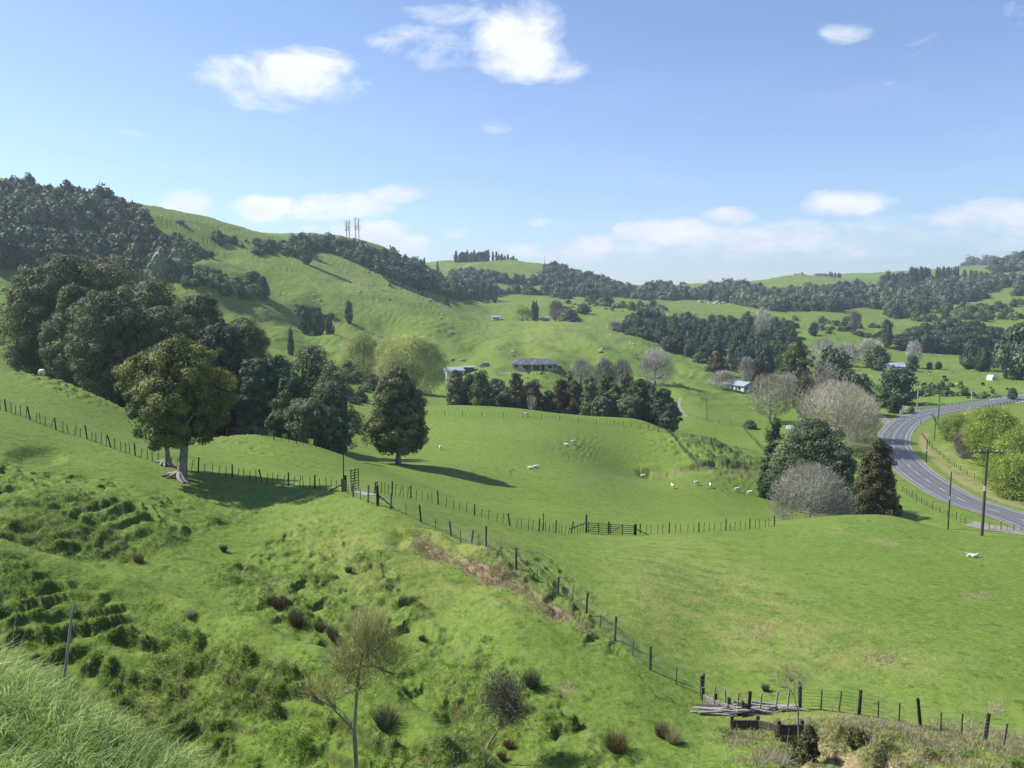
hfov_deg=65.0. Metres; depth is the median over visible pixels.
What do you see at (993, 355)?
bare tree
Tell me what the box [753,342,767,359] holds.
pine tree
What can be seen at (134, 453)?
fence
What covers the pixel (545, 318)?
cottage
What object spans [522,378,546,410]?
native tree
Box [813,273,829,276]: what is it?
house
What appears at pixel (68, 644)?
dead stick
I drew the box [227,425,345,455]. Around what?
fence
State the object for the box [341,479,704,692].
fence
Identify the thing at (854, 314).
bare tree
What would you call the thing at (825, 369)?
bare tree
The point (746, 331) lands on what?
pine tree
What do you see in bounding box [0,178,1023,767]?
terrain
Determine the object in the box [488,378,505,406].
native tree
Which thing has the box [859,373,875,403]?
evergreen tree
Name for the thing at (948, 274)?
pine tree
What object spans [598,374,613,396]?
native tree
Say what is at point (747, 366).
bare tree
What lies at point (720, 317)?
pine tree
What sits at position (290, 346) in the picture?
hillside tree
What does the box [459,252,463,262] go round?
pine tree
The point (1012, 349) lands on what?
evergreen tree
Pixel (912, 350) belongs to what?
bare tree
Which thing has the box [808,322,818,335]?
hillside tree
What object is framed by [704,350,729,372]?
evergreen tree
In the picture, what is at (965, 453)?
bare tree
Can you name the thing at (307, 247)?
hillside tree
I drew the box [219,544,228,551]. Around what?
rush clump
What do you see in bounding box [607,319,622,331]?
bare tree
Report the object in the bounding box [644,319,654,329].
pine tree
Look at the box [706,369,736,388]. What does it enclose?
bare tree
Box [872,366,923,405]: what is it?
evergreen tree
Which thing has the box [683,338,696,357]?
pine tree
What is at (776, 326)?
pine tree
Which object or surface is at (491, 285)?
shelter tree
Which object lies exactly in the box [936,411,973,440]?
willow tree
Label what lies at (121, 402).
evergreen tree
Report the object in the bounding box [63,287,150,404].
evergreen tree
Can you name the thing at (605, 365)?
bare tree
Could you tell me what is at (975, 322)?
copse tree
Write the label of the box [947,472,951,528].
utility pole
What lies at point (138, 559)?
rush clump
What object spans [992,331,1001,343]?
copse tree
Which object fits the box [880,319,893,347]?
hillside tree
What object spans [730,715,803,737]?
board wall
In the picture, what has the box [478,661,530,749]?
leaning tree
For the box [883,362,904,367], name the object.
cottage
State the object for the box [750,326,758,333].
pine tree
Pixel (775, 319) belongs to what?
pine tree
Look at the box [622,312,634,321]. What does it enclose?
pine tree
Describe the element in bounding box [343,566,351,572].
rush clump
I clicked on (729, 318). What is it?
pine tree
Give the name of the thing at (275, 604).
rush clump
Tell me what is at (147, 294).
kahikatea tree
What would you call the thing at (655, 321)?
pine tree
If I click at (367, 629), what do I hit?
manuka tree
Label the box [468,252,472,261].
pine tree
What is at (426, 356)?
willow tree
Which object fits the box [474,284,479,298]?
shelter tree
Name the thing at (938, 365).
evergreen tree
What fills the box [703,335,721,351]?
pine tree
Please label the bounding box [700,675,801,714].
fence
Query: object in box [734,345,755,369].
evergreen tree
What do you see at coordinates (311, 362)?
gully tree
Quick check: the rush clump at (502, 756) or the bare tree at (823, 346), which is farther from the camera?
the bare tree at (823, 346)
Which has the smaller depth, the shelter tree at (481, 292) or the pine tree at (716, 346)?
the pine tree at (716, 346)
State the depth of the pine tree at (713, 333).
518.54 m
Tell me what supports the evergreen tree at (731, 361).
on the terrain at (482, 458)
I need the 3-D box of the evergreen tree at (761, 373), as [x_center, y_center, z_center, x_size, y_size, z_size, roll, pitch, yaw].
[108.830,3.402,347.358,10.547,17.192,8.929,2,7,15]
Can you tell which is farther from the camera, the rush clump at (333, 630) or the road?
the road
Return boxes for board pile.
[690,700,808,715]
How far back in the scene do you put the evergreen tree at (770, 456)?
161.56 m
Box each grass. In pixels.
[0,463,1023,767]
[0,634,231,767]
[407,530,610,642]
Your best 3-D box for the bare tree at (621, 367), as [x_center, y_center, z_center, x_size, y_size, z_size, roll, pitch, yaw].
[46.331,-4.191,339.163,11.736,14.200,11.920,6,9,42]
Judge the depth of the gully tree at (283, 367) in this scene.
127.57 m
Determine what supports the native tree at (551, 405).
on the terrain at (482, 458)
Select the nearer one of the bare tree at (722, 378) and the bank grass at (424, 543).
the bank grass at (424, 543)
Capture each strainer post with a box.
[330,475,346,491]
[343,445,343,491]
[376,485,393,507]
[569,514,586,532]
[635,524,648,534]
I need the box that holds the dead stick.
[61,604,75,685]
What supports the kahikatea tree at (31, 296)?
on the terrain at (482, 458)
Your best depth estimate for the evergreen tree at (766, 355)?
399.53 m
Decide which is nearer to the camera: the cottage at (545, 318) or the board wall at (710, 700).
the board wall at (710, 700)
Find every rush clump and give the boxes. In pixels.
[131,552,144,562]
[184,608,196,617]
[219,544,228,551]
[268,594,286,609]
[283,606,309,627]
[313,619,329,631]
[325,624,340,639]
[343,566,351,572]
[368,698,400,730]
[418,635,425,640]
[495,747,507,760]
[503,736,515,748]
[518,664,544,688]
[600,722,636,754]
[653,720,673,738]
[662,725,684,744]
[761,683,772,691]
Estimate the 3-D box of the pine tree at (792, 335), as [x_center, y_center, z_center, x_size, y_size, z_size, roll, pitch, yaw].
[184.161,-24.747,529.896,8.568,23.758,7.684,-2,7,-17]
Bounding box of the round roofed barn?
[986,374,997,379]
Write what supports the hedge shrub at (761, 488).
on the terrain at (482, 458)
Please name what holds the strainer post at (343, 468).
on the terrain at (482, 458)
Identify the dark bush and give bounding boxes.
[795,724,820,765]
[844,726,869,749]
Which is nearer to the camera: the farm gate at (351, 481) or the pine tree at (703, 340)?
the farm gate at (351, 481)
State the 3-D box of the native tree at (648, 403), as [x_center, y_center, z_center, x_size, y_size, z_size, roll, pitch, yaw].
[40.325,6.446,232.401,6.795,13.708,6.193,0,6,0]
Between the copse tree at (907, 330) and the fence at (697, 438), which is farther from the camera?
the copse tree at (907, 330)
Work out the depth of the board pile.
38.24 m
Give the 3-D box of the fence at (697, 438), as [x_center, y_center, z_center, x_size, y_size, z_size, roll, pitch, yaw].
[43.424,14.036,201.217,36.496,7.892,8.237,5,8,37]
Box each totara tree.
[110,349,212,467]
[119,333,239,483]
[359,365,429,463]
[850,438,903,516]
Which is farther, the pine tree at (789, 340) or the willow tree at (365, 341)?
the pine tree at (789, 340)
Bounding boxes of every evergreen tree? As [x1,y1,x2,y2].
[37,282,90,392]
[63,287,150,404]
[107,397,137,408]
[119,305,199,410]
[195,322,251,436]
[231,357,282,435]
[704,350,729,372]
[723,347,739,370]
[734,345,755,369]
[743,420,756,428]
[747,357,768,381]
[751,372,774,395]
[756,417,785,481]
[759,344,775,376]
[765,438,788,498]
[766,414,855,511]
[773,345,786,374]
[791,375,815,414]
[812,345,852,393]
[829,445,858,512]
[833,368,870,414]
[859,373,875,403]
[862,344,891,370]
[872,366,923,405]
[885,394,903,413]
[905,355,919,371]
[926,362,932,368]
[934,361,942,368]
[959,338,978,368]
[973,347,992,371]
[991,321,1023,379]
[1007,387,1017,399]
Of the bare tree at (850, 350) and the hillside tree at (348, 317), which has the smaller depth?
the hillside tree at (348, 317)
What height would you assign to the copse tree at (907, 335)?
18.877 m
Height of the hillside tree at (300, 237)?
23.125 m
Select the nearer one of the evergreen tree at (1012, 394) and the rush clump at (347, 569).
the rush clump at (347, 569)
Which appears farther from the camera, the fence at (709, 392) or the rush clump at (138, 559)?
the fence at (709, 392)
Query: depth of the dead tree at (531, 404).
225.87 m
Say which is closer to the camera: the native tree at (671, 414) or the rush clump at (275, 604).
the rush clump at (275, 604)
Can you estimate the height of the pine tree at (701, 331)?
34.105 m
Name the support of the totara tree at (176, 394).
on the terrain at (482, 458)
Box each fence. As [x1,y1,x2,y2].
[0,399,341,489]
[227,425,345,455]
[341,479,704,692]
[374,481,586,533]
[427,410,614,424]
[627,422,747,462]
[639,516,774,533]
[668,428,697,464]
[674,382,752,395]
[697,459,758,470]
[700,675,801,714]
[742,423,764,449]
[800,687,1023,746]
[902,488,965,522]
[921,431,1019,502]
[932,413,953,443]
[988,522,1021,529]
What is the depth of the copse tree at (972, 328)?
596.51 m
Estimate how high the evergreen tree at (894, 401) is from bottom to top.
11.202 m
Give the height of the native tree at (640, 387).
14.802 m
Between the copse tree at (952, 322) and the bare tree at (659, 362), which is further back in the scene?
the copse tree at (952, 322)
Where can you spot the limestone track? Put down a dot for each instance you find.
(680, 408)
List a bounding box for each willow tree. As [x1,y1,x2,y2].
[333,326,383,375]
[367,334,413,378]
[372,327,451,395]
[511,303,533,321]
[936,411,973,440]
[957,408,991,429]
[959,402,1023,465]
[981,419,1023,487]
[987,449,1023,500]
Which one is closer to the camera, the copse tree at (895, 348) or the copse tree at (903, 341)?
the copse tree at (895, 348)
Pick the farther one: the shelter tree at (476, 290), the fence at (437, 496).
the shelter tree at (476, 290)
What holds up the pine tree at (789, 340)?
on the terrain at (482, 458)
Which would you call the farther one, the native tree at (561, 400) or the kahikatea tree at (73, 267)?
the native tree at (561, 400)
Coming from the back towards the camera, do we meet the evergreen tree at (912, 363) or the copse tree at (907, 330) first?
the copse tree at (907, 330)
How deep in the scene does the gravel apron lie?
139.10 m
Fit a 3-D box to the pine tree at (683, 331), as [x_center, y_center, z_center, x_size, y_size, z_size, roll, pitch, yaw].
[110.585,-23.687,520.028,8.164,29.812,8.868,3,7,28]
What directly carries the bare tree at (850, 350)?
on the terrain at (482, 458)
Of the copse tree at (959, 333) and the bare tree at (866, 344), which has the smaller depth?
the bare tree at (866, 344)
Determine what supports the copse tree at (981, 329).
on the terrain at (482, 458)
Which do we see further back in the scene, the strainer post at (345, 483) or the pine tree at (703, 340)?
the pine tree at (703, 340)
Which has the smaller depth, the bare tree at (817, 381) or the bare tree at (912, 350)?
the bare tree at (817, 381)
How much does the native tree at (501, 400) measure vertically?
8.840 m
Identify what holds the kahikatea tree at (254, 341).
on the terrain at (482, 458)
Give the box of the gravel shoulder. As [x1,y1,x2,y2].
[877,395,1023,531]
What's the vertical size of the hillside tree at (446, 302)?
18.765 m
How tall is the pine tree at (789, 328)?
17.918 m
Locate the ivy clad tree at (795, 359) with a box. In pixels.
[776,341,815,397]
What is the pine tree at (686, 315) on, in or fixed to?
on the terrain at (482, 458)
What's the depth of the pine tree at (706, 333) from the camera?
525.62 m
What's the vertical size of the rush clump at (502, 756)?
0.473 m
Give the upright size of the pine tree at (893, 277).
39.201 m
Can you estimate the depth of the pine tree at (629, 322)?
573.38 m
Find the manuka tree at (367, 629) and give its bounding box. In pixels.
[293,593,416,767]
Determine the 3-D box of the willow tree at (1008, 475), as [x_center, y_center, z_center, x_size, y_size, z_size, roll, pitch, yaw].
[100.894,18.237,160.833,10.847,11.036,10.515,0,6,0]
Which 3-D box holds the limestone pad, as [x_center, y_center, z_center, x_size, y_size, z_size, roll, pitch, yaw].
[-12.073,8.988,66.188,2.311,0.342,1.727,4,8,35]
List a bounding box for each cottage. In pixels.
[491,315,500,319]
[541,317,549,320]
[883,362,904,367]
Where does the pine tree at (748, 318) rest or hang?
on the terrain at (482, 458)
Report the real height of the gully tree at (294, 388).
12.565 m
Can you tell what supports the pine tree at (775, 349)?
on the terrain at (482, 458)
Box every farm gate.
[350,468,358,491]
[588,522,607,532]
[610,524,634,534]
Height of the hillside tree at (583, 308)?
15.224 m
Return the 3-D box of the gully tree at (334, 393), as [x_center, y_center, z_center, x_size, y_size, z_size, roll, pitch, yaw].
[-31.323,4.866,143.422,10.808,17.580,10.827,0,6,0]
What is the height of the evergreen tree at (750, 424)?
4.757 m
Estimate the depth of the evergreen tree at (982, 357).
439.52 m
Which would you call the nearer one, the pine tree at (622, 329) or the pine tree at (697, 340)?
the pine tree at (697, 340)
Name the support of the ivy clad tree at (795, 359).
on the terrain at (482, 458)
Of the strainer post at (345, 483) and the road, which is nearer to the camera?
the strainer post at (345, 483)
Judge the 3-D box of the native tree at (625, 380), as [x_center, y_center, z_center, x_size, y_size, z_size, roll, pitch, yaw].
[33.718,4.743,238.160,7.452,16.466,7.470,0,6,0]
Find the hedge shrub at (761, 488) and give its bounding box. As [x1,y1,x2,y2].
[756,472,774,499]
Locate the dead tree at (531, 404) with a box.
[526,395,536,409]
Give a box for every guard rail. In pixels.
[914,393,1022,411]
[982,399,1023,406]
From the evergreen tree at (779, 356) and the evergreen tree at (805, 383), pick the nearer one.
the evergreen tree at (805, 383)
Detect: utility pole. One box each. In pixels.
[936,390,943,419]
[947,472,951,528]
[973,448,1002,535]
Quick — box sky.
[0,0,1023,284]
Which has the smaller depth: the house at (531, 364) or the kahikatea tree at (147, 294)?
the kahikatea tree at (147, 294)
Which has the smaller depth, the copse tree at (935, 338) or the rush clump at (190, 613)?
the rush clump at (190, 613)
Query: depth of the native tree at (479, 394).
231.91 m
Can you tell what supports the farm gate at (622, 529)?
attached to the strainer post at (636, 529)
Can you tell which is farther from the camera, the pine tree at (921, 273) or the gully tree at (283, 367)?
the pine tree at (921, 273)
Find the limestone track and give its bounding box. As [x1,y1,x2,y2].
[678,398,686,416]
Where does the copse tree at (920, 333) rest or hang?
on the terrain at (482, 458)
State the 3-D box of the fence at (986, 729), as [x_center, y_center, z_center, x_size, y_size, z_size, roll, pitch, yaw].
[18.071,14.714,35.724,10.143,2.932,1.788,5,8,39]
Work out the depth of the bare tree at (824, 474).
119.20 m
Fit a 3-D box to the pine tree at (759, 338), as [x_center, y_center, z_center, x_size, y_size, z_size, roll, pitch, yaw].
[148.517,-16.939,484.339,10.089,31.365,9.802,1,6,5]
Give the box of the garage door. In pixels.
[533,365,539,369]
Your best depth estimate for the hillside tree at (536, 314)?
636.64 m
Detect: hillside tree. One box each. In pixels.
[244,271,260,289]
[256,276,270,300]
[287,326,294,355]
[294,232,303,248]
[298,237,315,264]
[298,310,313,333]
[311,311,325,335]
[325,315,334,334]
[344,301,352,322]
[443,296,450,307]
[531,301,534,320]
[534,300,538,319]
[557,308,583,321]
[575,303,591,313]
[601,295,614,304]
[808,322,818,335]
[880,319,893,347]
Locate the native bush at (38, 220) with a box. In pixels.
[0,172,1023,317]
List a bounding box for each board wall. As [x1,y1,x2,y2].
[701,686,744,714]
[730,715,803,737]
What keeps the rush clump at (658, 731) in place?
on the terrain at (482, 458)
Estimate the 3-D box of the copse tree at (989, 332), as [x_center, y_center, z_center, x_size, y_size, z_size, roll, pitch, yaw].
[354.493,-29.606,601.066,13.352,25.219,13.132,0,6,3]
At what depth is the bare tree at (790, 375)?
300.68 m
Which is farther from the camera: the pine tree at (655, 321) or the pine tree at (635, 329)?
the pine tree at (655, 321)
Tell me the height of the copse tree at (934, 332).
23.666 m
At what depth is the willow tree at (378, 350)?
290.46 m
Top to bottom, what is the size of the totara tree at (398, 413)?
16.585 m
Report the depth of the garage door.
345.82 m
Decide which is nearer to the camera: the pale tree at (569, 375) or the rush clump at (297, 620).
the rush clump at (297, 620)
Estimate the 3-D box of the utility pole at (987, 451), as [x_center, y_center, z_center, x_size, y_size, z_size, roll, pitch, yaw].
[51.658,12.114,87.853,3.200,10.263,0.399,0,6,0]
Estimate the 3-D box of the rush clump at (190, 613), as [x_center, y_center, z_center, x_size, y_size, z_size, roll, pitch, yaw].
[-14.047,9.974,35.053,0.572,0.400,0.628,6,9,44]
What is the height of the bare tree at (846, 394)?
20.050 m
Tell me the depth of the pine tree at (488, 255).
1166.63 m
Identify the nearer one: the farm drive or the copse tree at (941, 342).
the farm drive
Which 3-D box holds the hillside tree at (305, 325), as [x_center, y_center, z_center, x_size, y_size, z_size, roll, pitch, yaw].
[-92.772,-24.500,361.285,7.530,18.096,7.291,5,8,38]
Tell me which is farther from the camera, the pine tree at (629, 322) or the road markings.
the pine tree at (629, 322)
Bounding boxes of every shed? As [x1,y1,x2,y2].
[443,367,465,377]
[463,366,474,372]
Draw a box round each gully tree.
[263,355,298,391]
[264,407,292,439]
[268,375,314,443]
[282,397,330,443]
[291,344,341,442]
[311,364,365,452]
[312,417,352,454]
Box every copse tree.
[887,347,902,349]
[892,338,908,345]
[901,331,918,340]
[902,328,912,333]
[906,336,921,349]
[907,329,922,338]
[919,322,931,330]
[919,333,936,352]
[920,328,931,334]
[928,335,939,352]
[930,329,941,337]
[932,320,945,329]
[935,336,949,353]
[941,334,959,354]
[943,316,960,329]
[943,328,959,335]
[950,328,963,334]
[951,334,962,354]
[957,324,969,333]
[958,333,971,351]
[966,330,977,347]
[970,325,983,335]
[970,325,986,334]
[971,318,983,326]
[974,333,986,347]
[982,334,993,349]
[984,328,996,339]
[991,339,1004,351]
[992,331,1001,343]
[993,327,1006,339]
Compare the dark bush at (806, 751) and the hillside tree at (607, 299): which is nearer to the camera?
the dark bush at (806, 751)
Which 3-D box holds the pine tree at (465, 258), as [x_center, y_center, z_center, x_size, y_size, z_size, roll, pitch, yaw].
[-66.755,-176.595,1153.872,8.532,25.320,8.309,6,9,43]
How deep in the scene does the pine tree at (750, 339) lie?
489.45 m
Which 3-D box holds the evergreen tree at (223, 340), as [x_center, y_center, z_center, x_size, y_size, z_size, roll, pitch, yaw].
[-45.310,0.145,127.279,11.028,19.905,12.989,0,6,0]
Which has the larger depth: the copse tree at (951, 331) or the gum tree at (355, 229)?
the gum tree at (355, 229)
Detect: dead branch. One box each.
[750,739,776,767]
[773,731,795,767]
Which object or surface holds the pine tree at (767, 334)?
on the terrain at (482, 458)
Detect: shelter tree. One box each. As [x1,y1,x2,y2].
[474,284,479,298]
[478,283,484,301]
[485,286,490,300]
[489,281,493,299]
[492,285,497,302]
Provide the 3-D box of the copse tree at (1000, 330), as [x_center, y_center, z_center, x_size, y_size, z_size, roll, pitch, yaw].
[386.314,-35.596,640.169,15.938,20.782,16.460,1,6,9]
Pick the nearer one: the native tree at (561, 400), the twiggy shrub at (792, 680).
the twiggy shrub at (792, 680)
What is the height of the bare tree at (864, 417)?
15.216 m
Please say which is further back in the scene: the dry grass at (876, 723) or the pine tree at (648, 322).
the pine tree at (648, 322)
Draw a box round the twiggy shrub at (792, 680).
[768,654,815,743]
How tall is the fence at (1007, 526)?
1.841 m
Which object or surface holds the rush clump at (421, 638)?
on the terrain at (482, 458)
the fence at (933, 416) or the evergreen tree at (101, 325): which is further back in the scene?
the fence at (933, 416)
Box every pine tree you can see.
[453,250,457,262]
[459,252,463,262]
[463,252,468,262]
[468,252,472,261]
[472,249,475,261]
[479,252,484,261]
[485,250,489,260]
[619,321,630,332]
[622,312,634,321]
[624,316,635,331]
[628,318,644,331]
[632,326,639,336]
[633,309,641,317]
[635,325,652,338]
[640,307,654,319]
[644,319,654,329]
[650,325,657,341]
[652,318,659,327]
[653,308,661,318]
[655,320,668,343]
[659,335,676,351]
[667,317,678,329]
[671,333,676,353]
[673,333,683,354]
[678,311,693,322]
[679,321,692,331]
[680,325,685,341]
[682,328,695,348]
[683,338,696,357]
[687,317,703,331]
[692,345,710,363]
[693,332,701,355]
[697,325,703,337]
[701,328,710,339]
[701,335,708,344]
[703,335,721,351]
[705,313,714,326]
[705,342,712,357]
[709,326,717,338]
[712,337,722,356]
[714,320,723,341]
[715,315,725,325]
[721,344,727,364]
[722,320,739,328]
[722,336,729,346]
[726,315,734,323]
[726,338,742,360]
[728,325,734,335]
[730,331,741,341]
[735,318,748,326]
[740,311,754,328]
[740,332,749,349]
[743,326,750,338]
[746,333,755,348]
[749,343,754,358]
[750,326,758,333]
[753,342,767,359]
[755,331,763,342]
[759,328,772,340]
[768,340,781,349]
[769,328,785,344]
[771,317,781,321]
[771,342,780,366]
[772,323,784,332]
[780,320,795,328]
[784,336,792,348]
[785,324,797,336]
[788,329,796,341]
[795,336,804,345]
[879,275,886,284]
[885,270,890,280]
[889,273,897,284]
[898,271,904,282]
[904,272,908,283]
[908,265,915,284]
[914,266,917,281]
[918,266,923,282]
[923,266,928,279]
[941,266,944,277]
[946,266,949,277]
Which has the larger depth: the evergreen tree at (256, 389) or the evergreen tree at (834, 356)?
the evergreen tree at (834, 356)
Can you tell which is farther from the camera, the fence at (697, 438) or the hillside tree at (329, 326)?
the hillside tree at (329, 326)
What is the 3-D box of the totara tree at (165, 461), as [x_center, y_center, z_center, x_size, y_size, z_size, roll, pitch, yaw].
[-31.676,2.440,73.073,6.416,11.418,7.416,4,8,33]
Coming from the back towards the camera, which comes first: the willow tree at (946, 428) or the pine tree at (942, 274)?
the pine tree at (942, 274)
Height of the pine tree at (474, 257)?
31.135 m
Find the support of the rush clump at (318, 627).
on the terrain at (482, 458)
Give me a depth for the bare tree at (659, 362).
334.25 m
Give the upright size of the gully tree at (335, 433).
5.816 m
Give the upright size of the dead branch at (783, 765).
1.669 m
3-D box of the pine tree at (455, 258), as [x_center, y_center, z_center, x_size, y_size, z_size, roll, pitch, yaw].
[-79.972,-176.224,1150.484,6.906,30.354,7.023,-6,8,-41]
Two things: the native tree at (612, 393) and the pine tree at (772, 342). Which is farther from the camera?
the pine tree at (772, 342)
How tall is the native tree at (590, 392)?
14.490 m
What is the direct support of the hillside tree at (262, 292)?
on the terrain at (482, 458)
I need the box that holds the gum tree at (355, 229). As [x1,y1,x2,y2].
[353,217,356,244]
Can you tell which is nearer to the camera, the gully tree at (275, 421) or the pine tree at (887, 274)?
the gully tree at (275, 421)
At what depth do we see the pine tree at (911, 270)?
1159.83 m
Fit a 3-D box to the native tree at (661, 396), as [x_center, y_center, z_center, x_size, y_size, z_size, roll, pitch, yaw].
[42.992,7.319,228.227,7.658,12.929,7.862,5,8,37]
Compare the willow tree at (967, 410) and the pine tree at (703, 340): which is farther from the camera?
the pine tree at (703, 340)
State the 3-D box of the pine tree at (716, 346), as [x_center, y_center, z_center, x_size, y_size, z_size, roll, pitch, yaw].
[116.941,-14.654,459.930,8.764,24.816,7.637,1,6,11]
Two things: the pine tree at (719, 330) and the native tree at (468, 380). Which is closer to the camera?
the native tree at (468, 380)
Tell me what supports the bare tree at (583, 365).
on the terrain at (482, 458)
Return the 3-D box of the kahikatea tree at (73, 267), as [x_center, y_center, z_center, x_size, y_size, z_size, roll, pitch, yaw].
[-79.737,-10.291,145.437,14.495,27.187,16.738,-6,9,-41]
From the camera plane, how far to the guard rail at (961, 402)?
295.78 m
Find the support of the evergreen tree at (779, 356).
on the terrain at (482, 458)
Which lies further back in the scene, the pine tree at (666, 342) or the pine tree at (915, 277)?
the pine tree at (915, 277)
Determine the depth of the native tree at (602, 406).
228.26 m
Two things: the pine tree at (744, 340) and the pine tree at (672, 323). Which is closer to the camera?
the pine tree at (744, 340)
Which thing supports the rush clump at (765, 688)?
on the terrain at (482, 458)
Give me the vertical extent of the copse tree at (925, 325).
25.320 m
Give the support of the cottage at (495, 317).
on the terrain at (482, 458)
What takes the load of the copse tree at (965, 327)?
on the terrain at (482, 458)
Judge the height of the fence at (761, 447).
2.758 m
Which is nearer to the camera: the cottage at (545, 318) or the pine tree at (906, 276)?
the cottage at (545, 318)
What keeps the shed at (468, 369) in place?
on the terrain at (482, 458)
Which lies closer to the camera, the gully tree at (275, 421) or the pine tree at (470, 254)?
the gully tree at (275, 421)
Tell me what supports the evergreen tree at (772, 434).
on the terrain at (482, 458)
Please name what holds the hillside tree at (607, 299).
on the terrain at (482, 458)
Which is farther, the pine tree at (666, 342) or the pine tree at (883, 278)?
the pine tree at (883, 278)
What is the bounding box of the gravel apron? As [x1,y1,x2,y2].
[965,521,1023,534]
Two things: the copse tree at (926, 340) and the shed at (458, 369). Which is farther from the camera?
the copse tree at (926, 340)
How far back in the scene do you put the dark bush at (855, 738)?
33.10 m
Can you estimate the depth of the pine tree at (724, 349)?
457.77 m
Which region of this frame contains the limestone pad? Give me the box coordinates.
[354,491,375,494]
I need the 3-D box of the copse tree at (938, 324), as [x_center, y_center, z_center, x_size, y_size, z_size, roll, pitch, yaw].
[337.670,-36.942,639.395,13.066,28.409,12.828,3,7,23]
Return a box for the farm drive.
[872,411,889,423]
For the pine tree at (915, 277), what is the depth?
1165.49 m
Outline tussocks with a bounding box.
[0,440,1023,767]
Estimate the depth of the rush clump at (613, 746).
33.16 m
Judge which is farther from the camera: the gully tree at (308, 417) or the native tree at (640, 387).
the native tree at (640, 387)
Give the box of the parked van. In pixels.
[479,363,489,366]
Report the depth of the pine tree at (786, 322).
625.30 m
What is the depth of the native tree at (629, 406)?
228.14 m
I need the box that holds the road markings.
[881,395,1023,524]
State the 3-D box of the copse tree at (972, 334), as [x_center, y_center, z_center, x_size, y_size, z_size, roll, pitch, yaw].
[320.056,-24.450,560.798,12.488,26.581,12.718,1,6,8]
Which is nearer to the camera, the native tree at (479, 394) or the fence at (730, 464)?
the fence at (730, 464)
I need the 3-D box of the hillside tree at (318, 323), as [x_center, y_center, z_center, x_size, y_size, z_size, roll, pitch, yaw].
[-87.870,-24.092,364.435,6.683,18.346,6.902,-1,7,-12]
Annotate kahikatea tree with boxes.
[0,264,71,376]
[37,251,110,296]
[82,259,146,298]
[115,277,181,325]
[171,293,225,340]
[227,317,272,363]
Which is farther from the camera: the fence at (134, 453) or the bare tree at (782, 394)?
the bare tree at (782, 394)
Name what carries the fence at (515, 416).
on the terrain at (482, 458)
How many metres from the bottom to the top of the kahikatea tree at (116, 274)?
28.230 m
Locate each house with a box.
[511,357,557,371]
[726,380,753,391]
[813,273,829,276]
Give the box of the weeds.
[0,471,734,764]
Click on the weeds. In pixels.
(155, 660)
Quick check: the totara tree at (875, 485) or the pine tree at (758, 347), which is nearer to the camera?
the totara tree at (875, 485)
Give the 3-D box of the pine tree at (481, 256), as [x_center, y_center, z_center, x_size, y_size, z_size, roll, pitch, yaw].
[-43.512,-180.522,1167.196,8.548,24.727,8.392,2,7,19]
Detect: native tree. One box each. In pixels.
[445,369,466,404]
[461,374,475,404]
[466,369,495,406]
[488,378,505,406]
[494,385,509,406]
[503,372,527,408]
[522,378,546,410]
[542,390,557,412]
[553,378,568,413]
[564,380,582,414]
[577,376,603,415]
[589,396,612,416]
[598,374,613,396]
[606,382,620,416]
[615,373,633,417]
[616,393,643,418]
[626,378,651,420]
[641,383,655,423]
[647,388,676,427]
[658,401,682,431]
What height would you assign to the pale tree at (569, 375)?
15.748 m
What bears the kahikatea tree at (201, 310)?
on the terrain at (482, 458)
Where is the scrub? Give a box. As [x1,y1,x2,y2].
[30,230,1023,438]
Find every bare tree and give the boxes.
[547,299,563,320]
[569,358,595,383]
[593,357,616,385]
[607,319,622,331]
[611,359,635,384]
[637,346,677,385]
[649,305,665,314]
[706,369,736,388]
[737,355,756,381]
[745,372,798,422]
[753,306,772,332]
[765,460,859,520]
[768,372,798,406]
[793,379,888,448]
[800,362,842,404]
[803,378,838,420]
[806,337,842,366]
[834,392,884,441]
[838,342,861,365]
[847,310,861,330]
[856,338,883,359]
[905,339,924,363]
[952,428,978,458]
[989,351,1002,366]
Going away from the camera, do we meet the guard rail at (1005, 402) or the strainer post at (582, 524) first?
the strainer post at (582, 524)
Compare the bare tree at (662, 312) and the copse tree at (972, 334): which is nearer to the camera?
the copse tree at (972, 334)
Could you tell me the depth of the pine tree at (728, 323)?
587.52 m
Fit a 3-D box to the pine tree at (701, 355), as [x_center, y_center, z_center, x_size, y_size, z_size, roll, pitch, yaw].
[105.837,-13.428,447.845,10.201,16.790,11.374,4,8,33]
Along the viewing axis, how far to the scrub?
433.60 m
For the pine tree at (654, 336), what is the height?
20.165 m
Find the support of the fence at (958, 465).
on the terrain at (482, 458)
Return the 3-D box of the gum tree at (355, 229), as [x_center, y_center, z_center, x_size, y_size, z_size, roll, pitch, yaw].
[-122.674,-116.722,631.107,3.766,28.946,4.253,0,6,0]
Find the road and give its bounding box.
[878,395,1023,530]
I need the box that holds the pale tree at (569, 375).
[565,371,572,398]
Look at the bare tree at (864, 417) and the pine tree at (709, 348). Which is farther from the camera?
the pine tree at (709, 348)
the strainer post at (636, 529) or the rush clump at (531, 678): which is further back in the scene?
the strainer post at (636, 529)

